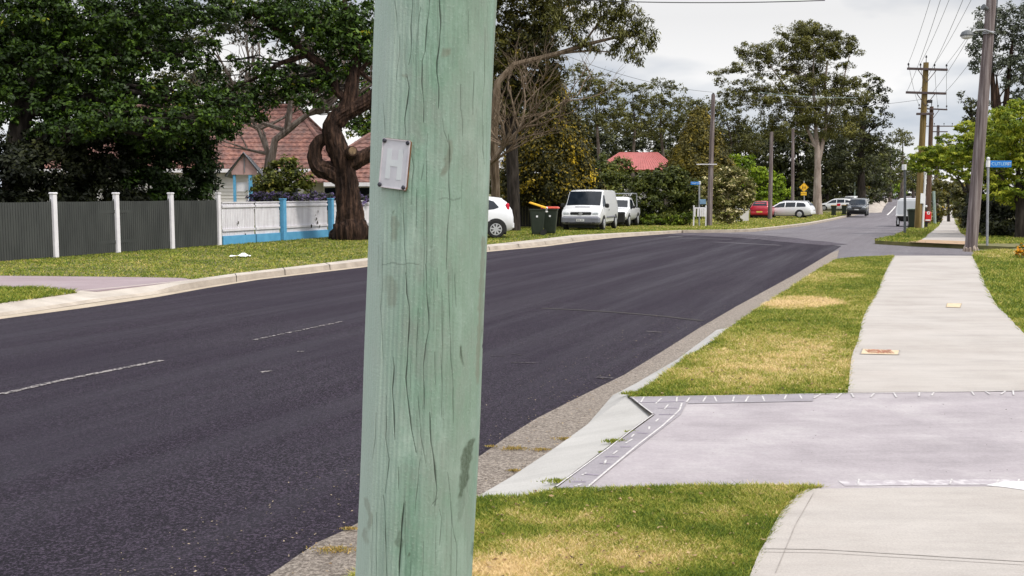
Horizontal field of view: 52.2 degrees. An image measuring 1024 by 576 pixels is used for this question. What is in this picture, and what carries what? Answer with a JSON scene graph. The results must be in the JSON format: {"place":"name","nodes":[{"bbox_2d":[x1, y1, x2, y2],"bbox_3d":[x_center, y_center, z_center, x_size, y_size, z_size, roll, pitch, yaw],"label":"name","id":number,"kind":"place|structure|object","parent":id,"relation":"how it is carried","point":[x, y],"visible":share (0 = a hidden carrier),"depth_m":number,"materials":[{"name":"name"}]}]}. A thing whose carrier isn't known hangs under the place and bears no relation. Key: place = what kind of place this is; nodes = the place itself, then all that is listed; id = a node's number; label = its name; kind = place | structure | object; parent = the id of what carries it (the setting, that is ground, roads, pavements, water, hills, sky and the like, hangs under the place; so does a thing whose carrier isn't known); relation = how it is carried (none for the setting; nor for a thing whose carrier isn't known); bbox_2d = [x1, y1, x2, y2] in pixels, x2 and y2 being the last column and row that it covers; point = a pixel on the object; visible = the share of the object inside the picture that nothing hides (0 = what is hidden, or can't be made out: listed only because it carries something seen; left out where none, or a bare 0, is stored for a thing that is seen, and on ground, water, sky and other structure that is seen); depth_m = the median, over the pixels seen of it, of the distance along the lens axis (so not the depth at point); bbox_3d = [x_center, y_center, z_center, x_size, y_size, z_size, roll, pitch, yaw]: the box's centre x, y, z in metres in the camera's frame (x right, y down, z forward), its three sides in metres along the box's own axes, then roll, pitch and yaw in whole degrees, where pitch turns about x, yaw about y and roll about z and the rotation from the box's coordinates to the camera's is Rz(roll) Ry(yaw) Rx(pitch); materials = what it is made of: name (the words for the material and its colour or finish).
{"place":"outdoors","nodes":[
{"label":"outdoors","id":0,"kind":"place"},
{"bbox_2d":[0,276,190,291],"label":"driveway","id":1,"kind":"structure","parent":0,"point":[97,284],"depth_m":18.77,"materials":[{"name":"grey concrete"}]},
{"bbox_2d":[0,233,672,318],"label":"gutter","id":2,"kind":"object","parent":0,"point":[83,306],"visible":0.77,"depth_m":17.45,"materials":[{"name":"beige concrete"}]},
{"bbox_2d":[0,233,840,575],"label":"new asphalt","id":3,"kind":"structure","parent":0,"point":[210,435],"depth_m":9.20,"materials":[{"name":"black asphalt"}]},
{"bbox_2d":[0,360,163,393],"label":"line dash","id":4,"kind":"object","parent":3,"relation":"on","point":[24,388],"visible":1,"depth_m":9.63,"materials":[{"name":"paint"}]},
{"bbox_2d":[0,194,846,278],"bbox_3d":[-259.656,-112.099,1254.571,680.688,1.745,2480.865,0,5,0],"label":"lawn","id":5,"kind":"structure","parent":0,"point":[240,263],"depth_m":24.71,"materials":[{"name":"plant"}]},
{"bbox_2d":[0,127,56,202],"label":"dense shrub","id":6,"kind":"object","parent":5,"relation":"on","point":[12,156],"visible":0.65,"depth_m":29.02,"materials":[{"name":"green plant"}]},
{"bbox_2d":[14,116,111,201],"bbox_3d":[-13.341,-3.116,30.780,2.892,3.948,2.938,0,5,0],"label":"dense shrub","id":7,"kind":"object","parent":5,"relation":"on","point":[72,170],"visible":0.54,"depth_m":30.22,"materials":[{"name":"green plant"}]},
{"bbox_2d":[64,132,153,201],"bbox_3d":[-12.288,-3.115,31.811,2.637,3.762,2.615,0,5,0],"label":"dense shrub","id":8,"kind":"object","parent":5,"relation":"on","point":[103,174],"visible":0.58,"depth_m":31.41,"materials":[{"name":"green plant"}]},
{"bbox_2d":[0,192,221,260],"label":"charcoal fence","id":9,"kind":"object","parent":5,"relation":"on","point":[53,227],"visible":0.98,"depth_m":27.38,"materials":[{"name":"metal"}]},
{"bbox_2d":[0,0,257,194],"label":"spreading tree","id":10,"kind":"object","parent":5,"relation":"on","point":[48,70],"visible":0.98,"depth_m":30.11,"materials":[{"name":"green plant"}]},
{"bbox_2d":[105,117,195,200],"bbox_3d":[-11.252,-3.353,32.725,2.698,4.071,3.112,0,5,0],"label":"dense shrub","id":11,"kind":"object","parent":5,"relation":"on","point":[159,178],"visible":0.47,"depth_m":32.37,"materials":[{"name":"green plant"}]},
{"bbox_2d":[0,0,370,130],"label":"background tree","id":12,"kind":"object","parent":5,"relation":"on","point":[228,28],"visible":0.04,"depth_m":68.48,"materials":[{"name":"green plant"}]},
{"bbox_2d":[151,137,224,200],"bbox_3d":[-10.380,-3.409,34.117,2.627,3.933,2.411,-5,7,-44],"label":"dense shrub","id":13,"kind":"object","parent":5,"relation":"on","point":[199,156],"visible":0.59,"depth_m":33.81,"materials":[{"name":"green plant"}]},
{"bbox_2d":[31,104,370,226],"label":"tiled house","id":14,"kind":"structure","parent":5,"relation":"on","point":[297,140],"depth_m":59.06,"materials":[{"name":"ceramic"}]},
{"bbox_2d":[224,152,262,201],"bbox_3d":[-13.081,-4.751,51.708,1.756,3.740,6.608,-1,5,-11],"label":"porch","id":15,"kind":"object","parent":14,"relation":"attached to","point":[244,164],"visible":0.75,"depth_m":48.72,"materials":[{"name":"white paint"}]},
{"bbox_2d":[173,18,322,183],"bbox_3d":[-10.780,-7.279,43.582,7.128,9.926,5.767,-2,5,-18],"label":"bare tree","id":16,"kind":"object","parent":5,"relation":"on","point":[258,127],"visible":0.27,"depth_m":43.49,"materials":[{"name":"grey plant"}]},
{"bbox_2d":[189,0,374,240],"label":"twisted tree","id":17,"kind":"object","parent":5,"relation":"on","point":[342,166],"visible":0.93,"depth_m":34.95,"materials":[{"name":"brown plant"}]},
{"bbox_2d":[246,154,317,209],"bbox_3d":[-9.048,-3.687,41.253,2.537,3.212,2.167,3,6,27],"label":"round bush","id":18,"kind":"object","parent":5,"relation":"on","point":[290,172],"visible":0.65,"depth_m":41.01,"materials":[{"name":"green plant"}]},
{"bbox_2d":[193,0,372,175],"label":"bare tree","id":19,"kind":"object","parent":5,"relation":"on","point":[287,128],"visible":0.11,"depth_m":41.51,"materials":[{"name":"grey plant"}]},
{"bbox_2d":[221,198,368,244],"bbox_3d":[-6.013,-2.687,39.474,0.200,1.425,16.064,2,6,20],"label":"picket fence","id":20,"kind":"object","parent":5,"relation":"on","point":[303,219],"visible":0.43,"depth_m":34.78,"materials":[{"name":"white paint"}]},
{"bbox_2d":[276,0,373,138],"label":"background tree","id":21,"kind":"object","parent":5,"relation":"on","point":[364,129],"visible":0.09,"depth_m":60.91,"materials":[{"name":"green plant"}]},
{"bbox_2d":[488,196,513,237],"bbox_3d":[-1.929,-2.579,37.611,3.930,1.514,2.000,0,5,-4],"label":"white hatchback","id":22,"kind":"object","parent":5,"relation":"on","point":[500,219],"visible":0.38,"depth_m":36.90,"materials":[{"name":"paint"}]},
{"bbox_2d":[529,202,546,234],"bbox_3d":[0.977,-2.619,39.424,0.695,1.267,0.636,0,5,0],"label":"wheelie bin","id":23,"kind":"object","parent":5,"relation":"on","point":[537,216],"visible":0.97,"depth_m":39.19,"materials":[{"name":"green plastic"}]},
{"bbox_2d":[492,0,585,230],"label":"tall gum tree","id":24,"kind":"object","parent":5,"relation":"on","point":[531,33],"visible":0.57,"depth_m":46.08,"materials":[{"name":"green plant"}]},
{"bbox_2d":[520,202,562,226],"bbox_3d":[0.418,-3.886,55.330,4.646,1.396,0.120,1,5,13],"label":"dark fence","id":25,"kind":"object","parent":5,"relation":"on","point":[525,220],"visible":0.11,"depth_m":55.26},
{"bbox_2d":[541,206,559,233],"bbox_3d":[1.467,-2.610,40.430,0.728,1.080,0.636,1,5,8],"label":"wheelie bin","id":26,"kind":"object","parent":5,"relation":"on","point":[550,220],"visible":0.72,"depth_m":40.20,"materials":[{"name":"green plastic"}]},
{"bbox_2d":[499,71,606,211],"bbox_3d":[1.945,-7.288,53.659,5.937,8.509,5.994,0,5,0],"label":"golden conifer","id":27,"kind":"object","parent":5,"relation":"on","point":[564,153],"visible":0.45,"depth_m":52.01,"materials":[{"name":"green plant"}]},
{"bbox_2d":[489,25,623,184],"bbox_3d":[-0.097,-6.672,43.057,9.341,8.813,6.398,1,5,10],"label":"bare tree","id":28,"kind":"object","parent":5,"relation":"on","point":[504,143],"visible":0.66,"depth_m":43.10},
{"bbox_2d":[490,0,660,197],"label":"overhanging branch tree","id":29,"kind":"object","parent":5,"relation":"on","point":[621,13],"visible":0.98,"depth_m":44.65,"materials":[{"name":"green plant"}]},
{"bbox_2d":[561,189,617,229],"bbox_3d":[3.785,-3.780,50.309,2.320,1.914,4.715,1,5,16],"label":"white van","id":30,"kind":"object","parent":5,"relation":"on","point":[587,208],"visible":1,"depth_m":48.74,"materials":[{"name":"paint"}]},
{"bbox_2d":[564,63,631,159],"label":"gum tree","id":31,"kind":"object","parent":5,"relation":"on","point":[599,119],"visible":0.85,"depth_m":106.24,"materials":[{"name":"green plant"}]},
{"bbox_2d":[583,115,617,159],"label":"dark woodland tree","id":32,"kind":"object","parent":5,"relation":"on","point":[604,137],"visible":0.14,"depth_m":138.03,"materials":[{"name":"green plant"}]},
{"bbox_2d":[586,164,624,196],"bbox_3d":[4.758,-5.480,61.811,3.642,3.696,3.080,-2,6,-20],"label":"garden shrub","id":33,"kind":"object","parent":5,"relation":"on","point":[606,178],"visible":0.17,"depth_m":61.39,"materials":[{"name":"green plant"}]},
{"bbox_2d":[592,152,637,192],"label":"garden shrub","id":34,"kind":"object","parent":5,"relation":"on","point":[603,162],"visible":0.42,"depth_m":65.17,"materials":[{"name":"green plant"}]},
{"bbox_2d":[589,120,649,156],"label":"dark woodland tree","id":35,"kind":"object","parent":5,"relation":"on","point":[617,143],"visible":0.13,"depth_m":147.80,"materials":[{"name":"green plant"}]},
{"bbox_2d":[616,193,639,226],"bbox_3d":[6.087,-4.488,59.810,2.220,1.915,4.860,1,5,16],"label":"white ute","id":36,"kind":"object","parent":5,"relation":"on","point":[628,212],"visible":0.46,"depth_m":58.87,"materials":[{"name":"paint"}]},
{"bbox_2d":[598,80,663,181],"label":"gum tree","id":37,"kind":"object","parent":5,"relation":"on","point":[634,126],"visible":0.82,"depth_m":110.55,"materials":[{"name":"green plant"}]},
{"bbox_2d":[599,152,667,211],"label":"red roofed house","id":38,"kind":"structure","parent":5,"relation":"on","point":[650,161],"depth_m":93.38,"materials":[{"name":"red tile"}]},
{"bbox_2d":[616,124,673,174],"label":"dark woodland tree","id":39,"kind":"object","parent":5,"relation":"on","point":[640,144],"visible":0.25,"depth_m":140.13,"materials":[{"name":"green plant"}]},
{"bbox_2d":[635,77,691,206],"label":"gum tree","id":40,"kind":"object","parent":5,"relation":"on","point":[660,108],"visible":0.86,"depth_m":114.17,"materials":[{"name":"green plant"}]},
{"bbox_2d":[624,163,704,224],"bbox_3d":[9.065,-5.568,62.753,4.920,3.910,3.691,3,6,29],"label":"shrub","id":41,"kind":"object","parent":5,"relation":"on","point":[666,180],"visible":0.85,"depth_m":62.22,"materials":[{"name":"green plant"}]},
{"bbox_2d":[640,212,696,225],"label":"shrub","id":42,"kind":"object","parent":5,"relation":"on","point":[659,220],"visible":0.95,"depth_m":61.20,"materials":[{"name":"green plant"}]},
{"bbox_2d":[667,144,688,180],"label":"conifer","id":43,"kind":"object","parent":5,"relation":"on","point":[677,157],"visible":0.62,"depth_m":85.02,"materials":[{"name":"green plant"}]},
{"bbox_2d":[668,95,723,190],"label":"gum tree","id":44,"kind":"object","parent":5,"relation":"on","point":[698,103],"visible":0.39,"depth_m":120.36,"materials":[{"name":"green plant"}]},
{"bbox_2d":[663,105,742,217],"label":"golden conifer","id":45,"kind":"object","parent":5,"relation":"on","point":[693,140],"visible":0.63,"depth_m":85.81,"materials":[{"name":"green plant"}]},
{"bbox_2d":[696,93,716,224],"bbox_3d":[11.439,-7.529,61.544,1.200,7.813,0.394,0,5,0],"label":"street pole","id":46,"kind":"object","parent":5,"relation":"on","point":[711,164],"visible":0.94,"depth_m":61.48,"materials":[{"name":"grey paint"}]},
{"bbox_2d":[697,164,757,223],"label":"flowering shrub","id":47,"kind":"object","parent":5,"relation":"on","point":[729,183],"visible":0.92,"depth_m":65.48,"materials":[{"name":"green plant"}]},
{"bbox_2d":[709,95,768,208],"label":"gum tree","id":48,"kind":"object","parent":5,"relation":"on","point":[741,145],"visible":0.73,"depth_m":122.41,"materials":[{"name":"green plant"}]},
{"bbox_2d":[728,153,794,205],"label":"lime tree","id":49,"kind":"object","parent":5,"relation":"on","point":[763,179],"visible":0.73,"depth_m":103.12,"materials":[{"name":"green plant"}]},
{"bbox_2d":[750,201,774,217],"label":"red hatchback","id":50,"kind":"object","parent":5,"relation":"on","point":[758,208],"visible":0.76,"depth_m":90.09,"materials":[{"name":"paint"}]},
{"bbox_2d":[768,132,772,218],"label":"street pole","id":51,"kind":"object","parent":5,"relation":"on","point":[770,186],"visible":0.95,"depth_m":85.41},
{"bbox_2d":[747,115,801,206],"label":"dark woodland tree","id":52,"kind":"object","parent":5,"relation":"on","point":[766,156],"visible":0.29,"depth_m":130.00,"materials":[{"name":"green plant"}]},
{"bbox_2d":[706,19,873,213],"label":"gum tree","id":53,"kind":"object","parent":5,"relation":"on","point":[798,51],"visible":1,"depth_m":106.15,"materials":[{"name":"green plant"}]},
{"bbox_2d":[767,201,815,217],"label":"white wagon","id":54,"kind":"object","parent":5,"relation":"on","point":[801,209],"visible":0.77,"depth_m":91.67,"materials":[{"name":"paint"}]},
{"bbox_2d":[773,127,825,200],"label":"dark woodland tree","id":55,"kind":"object","parent":5,"relation":"on","point":[801,176],"visible":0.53,"depth_m":128.20,"materials":[{"name":"green plant"}]},
{"bbox_2d":[799,123,855,202],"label":"dark woodland tree","id":56,"kind":"object","parent":5,"relation":"on","point":[828,183],"visible":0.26,"depth_m":134.16,"materials":[{"name":"green plant"}]},
{"bbox_2d":[802,157,889,203],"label":"undergrowth","id":57,"kind":"object","parent":5,"relation":"on","point":[875,184],"visible":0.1,"depth_m":148.40,"materials":[{"name":"green plant"}]},
{"bbox_2d":[821,119,879,203],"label":"dark woodland tree","id":58,"kind":"object","parent":5,"relation":"on","point":[869,177],"visible":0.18,"depth_m":140.07,"materials":[{"name":"green plant"}]},
{"bbox_2d":[824,71,897,197],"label":"layered dark tree","id":59,"kind":"object","parent":5,"relation":"on","point":[868,149],"visible":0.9,"depth_m":126.45,"materials":[{"name":"green plant"}]},
{"bbox_2d":[864,141,895,202],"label":"dark woodland tree","id":60,"kind":"object","parent":5,"relation":"on","point":[890,172],"visible":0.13,"depth_m":168.23,"materials":[{"name":"green plant"}]},
{"bbox_2d":[0,0,1023,193],"label":"sky","id":61,"kind":"structure","parent":0,"point":[696,39],"materials":[{"name":"white"}]},
{"bbox_2d":[267,196,980,575],"bbox_3d":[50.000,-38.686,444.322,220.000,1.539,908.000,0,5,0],"label":"road","id":62,"kind":"structure","parent":0,"point":[853,236],"depth_m":45.32,"materials":[{"name":"grey asphalt"}]},
{"bbox_2d":[0,230,681,315],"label":"kerb face","id":63,"kind":"object","parent":62,"relation":"on","point":[198,284],"visible":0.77,"depth_m":21.08},
{"bbox_2d":[0,230,680,312],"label":"kerb top","id":64,"kind":"structure","parent":63,"relation":"on","point":[81,295],"depth_m":17.47,"materials":[{"name":"concrete"}]},
{"bbox_2d":[268,250,838,575],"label":"gutter","id":65,"kind":"object","parent":62,"relation":"on","point":[316,563],"visible":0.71,"depth_m":7.44,"materials":[{"name":"grey concrete"}]},
{"bbox_2d":[478,328,726,496],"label":"new kerb","id":66,"kind":"structure","parent":62,"relation":"on","point":[617,415],"depth_m":6.86,"materials":[{"name":"concrete"}]},
{"bbox_2d":[674,233,840,244],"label":"worn asphalt","id":67,"kind":"structure","parent":62,"relation":"on","point":[778,238],"depth_m":40.35,"materials":[{"name":"grey asphalt"}]},
{"bbox_2d":[682,214,858,232],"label":"kerb","id":68,"kind":"structure","parent":62,"relation":"on","point":[760,229],"depth_m":53.61,"materials":[{"name":"concrete"}]},
{"bbox_2d":[846,198,868,215],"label":"dark suv","id":69,"kind":"object","parent":62,"relation":"on","point":[858,206],"visible":1,"depth_m":101.17,"materials":[{"name":"blue paint"}]},
{"bbox_2d":[886,127,914,197],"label":"roadside tree","id":70,"kind":"object","parent":62,"relation":"on","point":[900,133],"visible":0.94,"depth_m":188.38,"materials":[{"name":"green plant"}]},
{"bbox_2d":[895,198,915,225],"bbox_3d":[25.164,-4.809,66.302,1.424,1.765,4.895,2,6,22],"label":"box trailer","id":71,"kind":"object","parent":62,"relation":"on","point":[910,202],"visible":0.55,"depth_m":64.18,"materials":[{"name":"white paint"}]},
{"bbox_2d":[521,211,846,229],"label":"verge grass","id":72,"kind":"structure","parent":0,"point":[755,222],"depth_m":67.17,"materials":[{"name":"green plant"}]},
{"bbox_2d":[628,254,894,398],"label":"verge grass","id":73,"kind":"structure","parent":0,"point":[865,275],"depth_m":10.87,"materials":[{"name":"green plant"}]},
{"bbox_2d":[556,391,1023,491],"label":"driveway","id":74,"kind":"structure","parent":0,"point":[831,441],"depth_m":6.63,"materials":[{"name":"grey concrete"}]},
{"bbox_2d":[559,396,691,487],"bbox_3d":[0.792,0.954,6.878,0.459,0.001,2.793,2,5,17],"label":"driveway border","id":75,"kind":"object","parent":74,"relation":"on","point":[597,466],"visible":1,"depth_m":6.75,"materials":[{"name":"grey concrete"}]},
{"bbox_2d":[687,393,813,403],"bbox_3d":[1.848,0.849,8.039,1.097,0.001,0.298,0,5,-5],"label":"driveway border","id":76,"kind":"object","parent":74,"relation":"on","point":[751,398],"visible":1,"depth_m":8.03,"materials":[{"name":"grey concrete"}]},
{"bbox_2d":[839,479,1021,485],"bbox_3d":[2.298,1.062,5.705,1.011,0.001,0.104,0,5,-2],"label":"stencil line","id":77,"kind":"object","parent":74,"relation":"on","point":[919,482],"visible":1,"depth_m":5.70,"materials":[{"name":"grey concrete"}]},
{"bbox_2d":[869,199,887,212],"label":"dirt bank","id":78,"kind":"structure","parent":0,"point":[875,207],"depth_m":135.25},
{"bbox_2d":[876,141,906,201],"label":"roadside tree","id":79,"kind":"object","parent":78,"relation":"on","point":[897,153],"visible":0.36,"depth_m":183.27,"materials":[{"name":"green plant"}]},
{"bbox_2d":[751,486,1023,575],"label":"footpath","id":80,"kind":"structure","parent":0,"point":[984,523],"depth_m":4.84,"materials":[{"name":"concrete"}]},
{"bbox_2d":[848,256,1023,392],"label":"footpath","id":81,"kind":"structure","parent":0,"point":[966,350],"depth_m":11.58,"materials":[{"name":"concrete"}]},
{"bbox_2d":[919,205,964,242],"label":"footpath","id":82,"kind":"structure","parent":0,"point":[946,230],"depth_m":43.36,"materials":[{"name":"concrete"}]},
{"bbox_2d":[875,194,1023,249],"bbox_3d":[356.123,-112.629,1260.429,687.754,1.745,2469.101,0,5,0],"label":"lawn","id":83,"kind":"structure","parent":0,"point":[997,245],"depth_m":33.09,"materials":[{"name":"plant"}]},
{"bbox_2d":[906,55,947,227],"bbox_3d":[20.282,-7.136,51.524,1.980,8.534,0.426,0,5,0],"label":"power pole","id":84,"kind":"object","parent":83,"relation":"on","point":[920,198],"visible":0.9,"depth_m":51.38,"materials":[{"name":"brown wood"}]},
{"bbox_2d":[918,103,946,223],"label":"power pole","id":85,"kind":"object","parent":83,"relation":"on","point":[931,109],"visible":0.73,"depth_m":65.43,"materials":[{"name":"brown wood"}]},
{"bbox_2d":[905,133,970,194],"bbox_3d":[18.513,-4.535,45.306,3.543,4.317,2.973,0,5,0],"label":"broadleaf tree","id":86,"kind":"object","parent":83,"relation":"on","point":[929,157],"visible":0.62,"depth_m":44.57,"materials":[{"name":"green plant"}]},
{"bbox_2d":[931,186,949,222],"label":"hedge shrub","id":87,"kind":"object","parent":83,"relation":"on","point":[941,212],"visible":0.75,"depth_m":71.50,"materials":[{"name":"green plant"}]},
{"bbox_2d":[931,176,964,221],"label":"tree","id":88,"kind":"object","parent":83,"relation":"on","point":[939,184],"visible":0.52,"depth_m":75.44,"materials":[{"name":"green plant"}]},
{"bbox_2d":[874,220,1023,243],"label":"corner grass","id":89,"kind":"structure","parent":83,"relation":"on","point":[913,234],"depth_m":37.14,"materials":[{"name":"green plant"}]},
{"bbox_2d":[946,183,966,221],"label":"hedge shrub","id":90,"kind":"object","parent":83,"relation":"on","point":[957,194],"visible":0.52,"depth_m":65.69,"materials":[{"name":"green plant"}]},
{"bbox_2d":[940,112,1005,230],"bbox_3d":[18.167,-4.505,41.280,3.165,4.844,2.651,0,5,0],"label":"broadleaf tree","id":91,"kind":"object","parent":83,"relation":"on","point":[963,154],"visible":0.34,"depth_m":40.66,"materials":[{"name":"green plant"}]},
{"bbox_2d":[956,90,992,122],"bbox_3d":[22.734,-6.312,51.608,1.869,6.887,1.047,0,5,0],"label":"pine bough tree","id":92,"kind":"object","parent":83,"relation":"on","point":[971,112],"visible":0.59,"depth_m":51.29,"materials":[{"name":"green plant"}]},
{"bbox_2d":[960,0,997,251],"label":"power pole","id":93,"kind":"object","parent":83,"relation":"on","point":[976,179],"visible":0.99,"depth_m":28.29,"materials":[{"name":"wood"}]},
{"bbox_2d":[963,97,1023,237],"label":"broadleaf tree","id":94,"kind":"object","parent":83,"relation":"on","point":[1008,134],"visible":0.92,"depth_m":36.54,"materials":[{"name":"green plant"}]},
{"bbox_2d":[964,0,1023,219],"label":"grey gum tree","id":95,"kind":"object","parent":83,"relation":"on","point":[1010,61],"visible":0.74,"depth_m":55.01,"materials":[{"name":"green plant"}]},
{"bbox_2d":[978,213,1014,236],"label":"hedge shrub","id":96,"kind":"object","parent":83,"relation":"on","point":[1006,227],"visible":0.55,"depth_m":38.13,"materials":[{"name":"green plant"}]},
{"bbox_2d":[980,186,1015,231],"bbox_3d":[19.086,-2.603,39.485,2.355,2.567,2.496,-2,6,-26],"label":"hedge shrub","id":97,"kind":"object","parent":83,"relation":"on","point":[998,209],"visible":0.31,"depth_m":39.36,"materials":[{"name":"green plant"}]},
{"bbox_2d":[986,157,1011,245],"bbox_3d":[14.673,-2.590,31.611,0.754,2.721,0.116,0,5,0],"label":"street sign","id":98,"kind":"object","parent":83,"relation":"on","point":[989,163],"visible":1,"depth_m":31.51,"materials":[{"name":"metal"}]},
{"bbox_2d":[972,248,1023,332],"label":"lawn grass","id":99,"kind":"structure","parent":0,"point":[1004,286],"depth_m":19.05,"materials":[{"name":"green plant"}]},
{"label":"left near lawn","id":100,"kind":"structure","parent":0,"visible":0},
{"bbox_2d":[0,284,83,303],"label":"grass","id":101,"kind":"structure","parent":100,"relation":"on","point":[9,293],"depth_m":16.44,"materials":[{"name":"green plant"}]},
{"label":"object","id":102,"kind":"structure","parent":0,"visible":0},
{"bbox_2d":[355,0,496,575],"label":"timber pole","id":103,"kind":"object","parent":102,"relation":"on","point":[432,74],"visible":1,"depth_m":2.51,"materials":[{"name":"green wood"}]},
{"bbox_2d":[377,138,411,190],"bbox_3d":[-0.277,-0.291,2.460,0.090,0.126,0.014,3,6,26],"label":"pole plate","id":104,"kind":"object","parent":103,"relation":"attached to","point":[395,163],"visible":1,"depth_m":2.46,"materials":[{"name":"metal"}]},
{"bbox_2d":[345,478,824,575],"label":"verge grass","id":105,"kind":"structure","parent":102,"relation":"on","point":[724,545],"depth_m":4.89,"materials":[{"name":"green plant"}]},
{"bbox_2d":[475,486,779,575],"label":"fallen leaves","id":106,"kind":"object","parent":105,"relation":"on","point":[597,534],"visible":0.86,"depth_m":4.80,"materials":[{"name":"brown plant"}]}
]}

